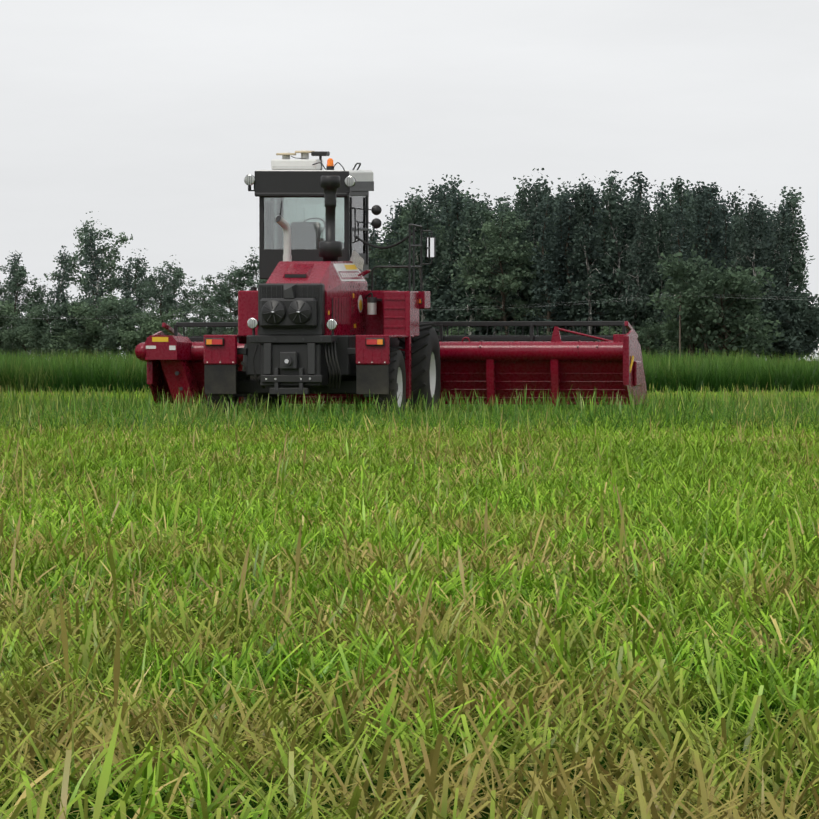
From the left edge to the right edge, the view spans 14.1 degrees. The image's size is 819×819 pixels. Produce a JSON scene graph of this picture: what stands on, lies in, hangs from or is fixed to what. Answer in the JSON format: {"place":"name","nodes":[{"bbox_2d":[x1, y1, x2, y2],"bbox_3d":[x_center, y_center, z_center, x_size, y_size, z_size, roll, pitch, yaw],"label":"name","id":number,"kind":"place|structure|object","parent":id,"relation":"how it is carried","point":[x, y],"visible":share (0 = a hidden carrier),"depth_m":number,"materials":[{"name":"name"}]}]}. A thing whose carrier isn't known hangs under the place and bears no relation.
{"place":"outdoors","nodes":[
{"label":"outdoors","id":0,"kind":"place"},
{"bbox_2d":[0,421,100,449],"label":"grass","id":1,"kind":"structure","parent":0,"point":[12,434],"depth_m":36.14,"materials":[{"name":"green plant"}]},
{"bbox_2d":[0,419,377,473],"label":"grass","id":2,"kind":"structure","parent":0,"point":[107,452],"depth_m":29.28,"materials":[{"name":"green plant"}]},
{"bbox_2d":[0,436,399,506],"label":"grass","id":3,"kind":"structure","parent":0,"point":[107,477],"depth_m":23.54,"materials":[{"name":"green plant"}]},
{"bbox_2d":[0,455,449,567],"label":"grass","id":4,"kind":"structure","parent":0,"point":[199,516],"depth_m":17.35,"materials":[{"name":"green plant"}]},
{"bbox_2d":[0,497,538,718],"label":"grass","id":5,"kind":"structure","parent":0,"point":[90,590],"depth_m":11.03,"materials":[{"name":"green plant"}]},
{"bbox_2d":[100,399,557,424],"bbox_3d":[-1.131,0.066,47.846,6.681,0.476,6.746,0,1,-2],"label":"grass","id":6,"kind":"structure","parent":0,"point":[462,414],"depth_m":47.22,"materials":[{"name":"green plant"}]},
{"bbox_2d":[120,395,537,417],"bbox_3d":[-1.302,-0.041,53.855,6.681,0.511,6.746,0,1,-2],"label":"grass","id":7,"kind":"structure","parent":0,"point":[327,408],"depth_m":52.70,"materials":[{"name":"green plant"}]},
{"bbox_2d":[12,410,658,450],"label":"grass","id":8,"kind":"structure","parent":0,"point":[208,436],"depth_m":35.80,"materials":[{"name":"green plant"}]},
{"bbox_2d":[0,450,818,818],"bbox_3d":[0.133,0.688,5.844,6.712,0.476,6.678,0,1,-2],"label":"grass","id":9,"kind":"structure","parent":0,"point":[113,713],"depth_m":7.34,"materials":[{"name":"green plant"}]},
{"bbox_2d":[0,0,818,359],"label":"sky","id":10,"kind":"structure","parent":0,"point":[153,117],"materials":[{"name":"white"}]},
{"bbox_2d":[294,485,818,714],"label":"grass","id":11,"kind":"structure","parent":0,"point":[504,588],"depth_m":11.29,"materials":[{"name":"green plant"}]},
{"bbox_2d":[307,434,818,505],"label":"grass","id":12,"kind":"structure","parent":0,"point":[590,475],"depth_m":23.70,"materials":[{"name":"green plant"}]},
{"bbox_2d":[310,413,818,471],"bbox_3d":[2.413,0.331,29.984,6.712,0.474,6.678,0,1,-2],"label":"grass","id":13,"kind":"structure","parent":0,"point":[427,452],"depth_m":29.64,"materials":[{"name":"green plant"}]},
{"bbox_2d":[315,447,818,567],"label":"grass","id":14,"kind":"structure","parent":0,"point":[732,518],"depth_m":17.45,"materials":[{"name":"green plant"}]},
{"bbox_2d":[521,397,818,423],"bbox_3d":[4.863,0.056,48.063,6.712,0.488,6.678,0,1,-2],"label":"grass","id":15,"kind":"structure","parent":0,"point":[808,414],"depth_m":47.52,"materials":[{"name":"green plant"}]},
{"label":"field","id":16,"kind":"structure","parent":0,"visible":0},
{"bbox_2d":[0,297,29,356],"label":"shrub","id":17,"kind":"object","parent":16,"relation":"on","point":[5,309],"visible":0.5,"depth_m":596.59,"materials":[{"name":"green plant"}]},
{"bbox_2d":[0,349,33,392],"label":"crop","id":18,"kind":"object","parent":16,"relation":"on","point":[3,365],"visible":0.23,"depth_m":84.80,"materials":[{"name":"green plant"}]},
{"bbox_2d":[0,311,46,359],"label":"shrub","id":19,"kind":"object","parent":16,"relation":"on","point":[15,338],"visible":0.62,"depth_m":591.60,"materials":[{"name":"green plant"}]},
{"bbox_2d":[0,253,47,331],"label":"tree","id":20,"kind":"object","parent":16,"relation":"on","point":[20,273],"visible":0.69,"depth_m":639.92,"materials":[{"name":"green plant"}]},
{"bbox_2d":[19,302,82,358],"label":"shrub","id":21,"kind":"object","parent":16,"relation":"on","point":[42,321],"visible":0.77,"depth_m":586.29,"materials":[{"name":"green plant"}]},
{"bbox_2d":[44,246,73,355],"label":"tree","id":22,"kind":"object","parent":16,"relation":"on","point":[58,295],"visible":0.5,"depth_m":634.55,"materials":[{"name":"green plant"}]},
{"bbox_2d":[0,392,122,435],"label":"grass","id":23,"kind":"structure","parent":16,"relation":"on","point":[9,422],"depth_m":41.27,"materials":[{"name":"green plant"}]},
{"bbox_2d":[1,348,139,362],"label":"crop","id":24,"kind":"object","parent":16,"relation":"on","point":[130,355],"visible":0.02,"depth_m":92.87,"materials":[{"name":"green plant"}]},
{"bbox_2d":[35,295,109,356],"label":"shrub","id":25,"kind":"object","parent":16,"relation":"on","point":[71,317],"visible":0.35,"depth_m":585.51,"materials":[{"name":"green plant"}]},
{"bbox_2d":[0,349,150,393],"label":"crop","id":26,"kind":"object","parent":16,"relation":"on","point":[66,373],"visible":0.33,"depth_m":84.74,"materials":[{"name":"green plant"}]},
{"bbox_2d":[0,383,159,421],"bbox_3d":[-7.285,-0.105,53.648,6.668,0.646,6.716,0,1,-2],"label":"grass","id":27,"kind":"structure","parent":16,"relation":"on","point":[63,400],"depth_m":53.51,"materials":[{"name":"green plant"}]},
{"bbox_2d":[44,211,137,315],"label":"tree","id":28,"kind":"object","parent":16,"relation":"on","point":[102,248],"visible":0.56,"depth_m":644.79,"materials":[{"name":"green plant"}]},
{"bbox_2d":[80,227,111,359],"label":"tree","id":29,"kind":"object","parent":16,"relation":"on","point":[96,280],"visible":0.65,"depth_m":625.99,"materials":[{"name":"green plant"}]},
{"bbox_2d":[50,289,144,356],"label":"shrub","id":30,"kind":"object","parent":16,"relation":"on","point":[93,326],"visible":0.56,"depth_m":581.39,"materials":[{"name":"green plant"}]},
{"bbox_2d":[93,297,151,357],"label":"shrub","id":31,"kind":"object","parent":16,"relation":"on","point":[127,309],"visible":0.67,"depth_m":577.25,"materials":[{"name":"green plant"}]},
{"bbox_2d":[115,264,140,356],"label":"tree","id":32,"kind":"object","parent":16,"relation":"on","point":[127,291],"visible":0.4,"depth_m":622.93,"materials":[{"name":"green plant"}]},
{"bbox_2d":[109,248,156,327],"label":"tree","id":33,"kind":"object","parent":16,"relation":"on","point":[142,269],"visible":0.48,"depth_m":635.81,"materials":[{"name":"green plant"}]},
{"bbox_2d":[116,303,184,356],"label":"shrub","id":34,"kind":"object","parent":16,"relation":"on","point":[131,337],"visible":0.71,"depth_m":571.53,"materials":[{"name":"green plant"}]},
{"bbox_2d":[132,263,191,330],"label":"tree","id":35,"kind":"object","parent":16,"relation":"on","point":[166,298],"visible":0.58,"depth_m":614.82,"materials":[{"name":"green plant"}]},
{"bbox_2d":[140,255,204,331],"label":"tree","id":36,"kind":"object","parent":16,"relation":"on","point":[178,274],"visible":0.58,"depth_m":628.64,"materials":[{"name":"green plant"}]},
{"bbox_2d":[180,283,220,334],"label":"tree","id":37,"kind":"object","parent":16,"relation":"on","point":[204,303],"visible":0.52,"depth_m":607.29,"materials":[{"name":"green plant"}]},
{"bbox_2d":[195,261,245,334],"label":"tree","id":38,"kind":"object","parent":16,"relation":"on","point":[217,301],"visible":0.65,"depth_m":585.19,"materials":[{"name":"green plant"}]},
{"bbox_2d":[224,247,262,333],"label":"tree","id":39,"kind":"object","parent":16,"relation":"on","point":[248,275],"visible":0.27,"depth_m":582.40,"materials":[{"name":"green plant"}]},
{"bbox_2d":[132,387,532,415],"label":"grass","id":40,"kind":"structure","parent":16,"relation":"on","point":[356,405],"depth_m":52.42,"materials":[{"name":"green plant"}]},
{"bbox_2d":[65,388,602,436],"bbox_3d":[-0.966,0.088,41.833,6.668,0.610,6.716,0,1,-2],"label":"grass","id":41,"kind":"structure","parent":16,"relation":"on","point":[513,421],"depth_m":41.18,"materials":[{"name":"green plant"}]},
{"bbox_2d":[365,224,382,290],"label":"tree","id":42,"kind":"object","parent":16,"relation":"on","point":[375,235],"visible":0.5,"depth_m":465.82,"materials":[{"name":"green plant"}]},
{"bbox_2d":[135,150,647,414],"bbox_3d":[-0.709,-1.937,52.539,8.177,4.382,6.254,0,1,13],"label":"self propelled mower","id":43,"kind":"object","parent":16,"relation":"on","point":[315,316],"visible":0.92,"depth_m":52.00,"materials":[{"name":"red paint"}]},
{"bbox_2d":[369,187,445,290],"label":"tree","id":44,"kind":"object","parent":16,"relation":"on","point":[392,271],"visible":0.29,"depth_m":463.13,"materials":[{"name":"green plant"}]},
{"bbox_2d":[387,189,429,290],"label":"tree","id":45,"kind":"object","parent":16,"relation":"on","point":[393,288],"visible":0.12,"depth_m":461.12,"materials":[{"name":"green plant"}]},
{"bbox_2d":[395,187,445,321],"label":"tree","id":46,"kind":"object","parent":16,"relation":"on","point":[417,221],"visible":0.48,"depth_m":450.42,"materials":[{"name":"green plant"}]},
{"bbox_2d":[416,207,452,327],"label":"tree","id":47,"kind":"object","parent":16,"relation":"on","point":[429,271],"visible":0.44,"depth_m":450.42,"materials":[{"name":"green plant"}]},
{"bbox_2d":[428,184,461,314],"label":"tree","id":48,"kind":"object","parent":16,"relation":"on","point":[440,201],"visible":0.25,"depth_m":455.96,"materials":[{"name":"green plant"}]},
{"bbox_2d":[428,191,468,301],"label":"tree","id":49,"kind":"object","parent":16,"relation":"on","point":[442,269],"visible":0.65,"depth_m":449.47,"materials":[{"name":"green plant"}]},
{"bbox_2d":[432,188,472,321],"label":"tree","id":50,"kind":"object","parent":16,"relation":"on","point":[457,201],"visible":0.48,"depth_m":448.94,"materials":[{"name":"broad green leaves"},{"name":"bark"}]},
{"bbox_2d":[419,290,495,341],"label":"understory","id":51,"kind":"object","parent":16,"relation":"on","point":[437,302],"visible":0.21,"depth_m":445.23,"materials":[{"name":"green plant"}]},
{"bbox_2d":[419,181,502,278],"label":"tree","id":52,"kind":"object","parent":16,"relation":"on","point":[488,215],"visible":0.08,"depth_m":458.05,"materials":[{"name":"green plant"}]},
{"bbox_2d":[446,197,493,334],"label":"tree","id":53,"kind":"object","parent":16,"relation":"on","point":[467,228],"visible":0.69,"depth_m":442.64,"materials":[{"name":"green plant"}]},
{"bbox_2d":[446,287,530,334],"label":"understory","id":54,"kind":"object","parent":16,"relation":"on","point":[482,329],"visible":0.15,"depth_m":442.75,"materials":[{"name":"green plant"}]},
{"bbox_2d":[466,217,516,334],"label":"tree","id":55,"kind":"object","parent":16,"relation":"on","point":[497,296],"visible":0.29,"depth_m":442.53,"materials":[{"name":"green plant"}]},
{"bbox_2d":[451,202,549,334],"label":"tree","id":56,"kind":"object","parent":16,"relation":"on","point":[489,230],"visible":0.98,"depth_m":439.18,"materials":[{"name":"green plant"}]},
{"bbox_2d":[495,211,534,332],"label":"tree","id":57,"kind":"object","parent":16,"relation":"on","point":[516,234],"visible":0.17,"depth_m":442.48,"materials":[{"name":"green plant"}]},
{"bbox_2d":[493,294,555,334],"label":"bush","id":58,"kind":"object","parent":16,"relation":"on","point":[528,317],"visible":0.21,"depth_m":441.11,"materials":[{"name":"green plant"}]},
{"bbox_2d":[489,168,560,256],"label":"tree","id":59,"kind":"object","parent":16,"relation":"on","point":[547,188],"visible":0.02,"depth_m":459.52,"materials":[{"name":"green plant"}]},
{"bbox_2d":[513,175,557,288],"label":"tree","id":60,"kind":"object","parent":16,"relation":"on","point":[521,195],"visible":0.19,"depth_m":447.37,"materials":[{"name":"green plant"}]},
{"bbox_2d":[519,179,558,293],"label":"tree","id":61,"kind":"object","parent":16,"relation":"on","point":[536,195],"visible":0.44,"depth_m":444.71,"materials":[{"name":"green plant"}]},
{"bbox_2d":[525,195,573,334],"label":"tree","id":62,"kind":"object","parent":16,"relation":"on","point":[545,282],"visible":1,"depth_m":436.99,"materials":[{"name":"green plant"}]},
{"bbox_2d":[542,195,578,334],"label":"tree","id":63,"kind":"object","parent":16,"relation":"on","point":[560,206],"visible":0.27,"depth_m":441.27,"materials":[{"name":"green plant"}]},
{"bbox_2d":[518,275,607,334],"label":"understory","id":64,"kind":"object","parent":16,"relation":"on","point":[575,309],"visible":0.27,"depth_m":438.09,"materials":[{"name":"green plant"}]},
{"bbox_2d":[547,185,598,332],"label":"tree","id":65,"kind":"object","parent":16,"relation":"on","point":[569,215],"visible":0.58,"depth_m":439.46,"materials":[{"name":"green plant"}]},
{"bbox_2d":[564,173,616,334],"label":"tree","id":66,"kind":"object","parent":16,"relation":"on","point":[580,256],"visible":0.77,"depth_m":437.67,"materials":[{"name":"green plant"}]},
{"bbox_2d":[571,188,613,331],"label":"tree","id":67,"kind":"object","parent":16,"relation":"on","point":[593,223],"visible":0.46,"depth_m":437.97,"materials":[{"name":"green plant"}]},
{"bbox_2d":[592,170,624,296],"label":"tree","id":68,"kind":"object","parent":16,"relation":"on","point":[603,245],"visible":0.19,"depth_m":445.11,"materials":[{"name":"green plant"}]},
{"bbox_2d":[567,288,654,337],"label":"understory","id":69,"kind":"object","parent":16,"relation":"on","point":[614,309],"visible":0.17,"depth_m":436.98,"materials":[{"name":"green plant"}]},
{"bbox_2d":[594,176,644,332],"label":"tree","id":70,"kind":"object","parent":16,"relation":"on","point":[615,248],"visible":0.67,"depth_m":439.22,"materials":[{"name":"green plant"}]},
{"bbox_2d":[608,187,647,297],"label":"tree","id":71,"kind":"object","parent":16,"relation":"on","point":[628,226],"visible":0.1,"depth_m":447.83,"materials":[{"name":"green plant"}]},
{"bbox_2d":[615,200,658,332],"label":"tree","id":72,"kind":"object","parent":16,"relation":"on","point":[636,288],"visible":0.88,"depth_m":435.44,"materials":[{"name":"green plant"}]},
{"bbox_2d":[618,171,656,294],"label":"tree","id":73,"kind":"object","parent":16,"relation":"on","point":[639,181],"visible":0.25,"depth_m":446.97,"materials":[{"name":"broad green leaves"},{"name":"bark"}]},
{"bbox_2d":[617,193,657,296],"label":"tree","id":74,"kind":"object","parent":16,"relation":"on","point":[637,203],"visible":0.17,"depth_m":444.12,"materials":[{"name":"green plant"}]},
{"bbox_2d":[632,318,667,357],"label":"shrub","id":75,"kind":"object","parent":16,"relation":"on","point":[648,336],"visible":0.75,"depth_m":426.31,"materials":[{"name":"green plant"}]},
{"bbox_2d":[626,292,682,358],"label":"understory","id":76,"kind":"object","parent":16,"relation":"on","point":[639,321],"visible":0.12,"depth_m":435.53,"materials":[{"name":"green plant"}]},
{"bbox_2d":[641,197,675,351],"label":"tree","id":77,"kind":"object","parent":16,"relation":"on","point":[661,227],"visible":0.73,"depth_m":434.83,"materials":[{"name":"green plant"}]},
{"bbox_2d":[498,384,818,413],"bbox_3d":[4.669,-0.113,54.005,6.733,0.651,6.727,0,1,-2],"label":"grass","id":78,"kind":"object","parent":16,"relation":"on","point":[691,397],"visible":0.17,"depth_m":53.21,"materials":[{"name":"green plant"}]},
{"bbox_2d":[633,278,702,357],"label":"understory","id":79,"kind":"object","parent":16,"relation":"on","point":[638,302],"visible":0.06,"depth_m":434.73,"materials":[{"name":"green plant"}]},
{"bbox_2d":[522,388,818,435],"bbox_3d":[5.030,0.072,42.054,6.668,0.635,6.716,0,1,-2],"label":"grass","id":80,"kind":"structure","parent":16,"relation":"on","point":[714,415],"depth_m":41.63,"materials":[{"name":"green plant"}]},
{"bbox_2d":[658,206,694,356],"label":"tree","id":81,"kind":"object","parent":16,"relation":"on","point":[679,225],"visible":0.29,"depth_m":431.04,"materials":[{"name":"green plant"}]},
{"bbox_2d":[661,176,700,354],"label":"tree","id":82,"kind":"object","parent":16,"relation":"on","point":[676,188],"visible":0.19,"depth_m":433.45,"materials":[{"name":"broad green leaves"},{"name":"bark"}]},
{"bbox_2d":[657,302,713,358],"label":"shrub","id":83,"kind":"object","parent":16,"relation":"on","point":[687,342],"visible":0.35,"depth_m":405.91,"materials":[{"name":"green plant"}]},
{"bbox_2d":[683,181,709,285],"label":"tree","id":84,"kind":"object","parent":16,"relation":"on","point":[696,211],"visible":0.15,"depth_m":442.62,"materials":[{"name":"green plant"}]},
{"bbox_2d":[642,346,769,367],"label":"crop","id":85,"kind":"object","parent":16,"relation":"on","point":[708,355],"depth_m":93.07,"materials":[{"name":"green plant"}]},
{"bbox_2d":[686,182,729,358],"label":"tree","id":86,"kind":"object","parent":16,"relation":"on","point":[714,189],"visible":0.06,"depth_m":441.25,"materials":[{"name":"green plant"}]},
{"bbox_2d":[691,188,725,358],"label":"tree","id":87,"kind":"object","parent":16,"relation":"on","point":[706,230],"visible":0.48,"depth_m":434.74,"materials":[{"name":"green plant"}]},
{"bbox_2d":[694,204,727,297],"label":"tree","id":88,"kind":"object","parent":16,"relation":"on","point":[714,246],"visible":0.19,"depth_m":440.44,"materials":[{"name":"green plant"}]},
{"bbox_2d":[646,244,780,361],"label":"shrub","id":89,"kind":"object","parent":16,"relation":"on","point":[676,272],"visible":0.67,"depth_m":399.04,"materials":[{"name":"green plant"}]},
{"bbox_2d":[660,259,784,358],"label":"shrub","id":90,"kind":"object","parent":16,"relation":"on","point":[724,282],"visible":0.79,"depth_m":397.97,"materials":[{"name":"green plant"}]},
{"bbox_2d":[718,203,734,267],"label":"tree","id":91,"kind":"object","parent":16,"relation":"on","point":[725,213],"visible":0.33,"depth_m":453.30,"materials":[{"name":"green plant"}]},
{"bbox_2d":[643,350,818,392],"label":"crop","id":92,"kind":"object","parent":16,"relation":"on","point":[796,375],"visible":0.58,"depth_m":85.30,"materials":[{"name":"green plant"}]},
{"bbox_2d":[716,209,750,348],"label":"tree","id":93,"kind":"object","parent":16,"relation":"on","point":[734,264],"visible":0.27,"depth_m":434.45,"materials":[{"name":"green plant"}]},
{"bbox_2d":[702,281,808,355],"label":"understory","id":94,"kind":"object","parent":16,"relation":"on","point":[783,333],"visible":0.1,"depth_m":433.26,"materials":[{"name":"green plant"}]},
{"bbox_2d":[731,193,788,359],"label":"tree","id":95,"kind":"object","parent":16,"relation":"on","point":[753,229],"visible":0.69,"depth_m":430.94,"materials":[{"name":"green plant"}]},
{"bbox_2d":[739,296,802,361],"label":"understory","id":96,"kind":"object","parent":16,"relation":"on","point":[770,315],"visible":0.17,"depth_m":431.96,"materials":[{"name":"green plant"}]},
{"bbox_2d":[736,306,813,359],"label":"understory","id":97,"kind":"object","parent":16,"relation":"on","point":[792,325],"visible":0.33,"depth_m":432.19,"materials":[{"name":"green plant"}]},
{"bbox_2d":[759,212,793,358],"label":"tree","id":98,"kind":"object","parent":16,"relation":"on","point":[782,236],"visible":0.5,"depth_m":432.86,"materials":[{"name":"green plant"}]},
{"bbox_2d":[764,205,798,289],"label":"tree","id":99,"kind":"object","parent":16,"relation":"on","point":[783,212],"visible":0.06,"depth_m":437.97,"materials":[{"name":"green plant"}]},
{"bbox_2d":[776,191,814,362],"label":"tree","id":100,"kind":"object","parent":16,"relation":"on","point":[796,268],"visible":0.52,"depth_m":440.69,"materials":[{"name":"green plant"}]},
{"bbox_2d":[781,186,813,292],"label":"tree","id":101,"kind":"object","parent":16,"relation":"on","point":[795,196],"visible":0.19,"depth_m":470.69,"materials":[{"name":"green plant"}]},
{"bbox_2d":[780,288,818,360],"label":"understory","id":102,"kind":"object","parent":16,"relation":"on","point":[810,331],"visible":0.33,"depth_m":435.36,"materials":[{"name":"green plant"}]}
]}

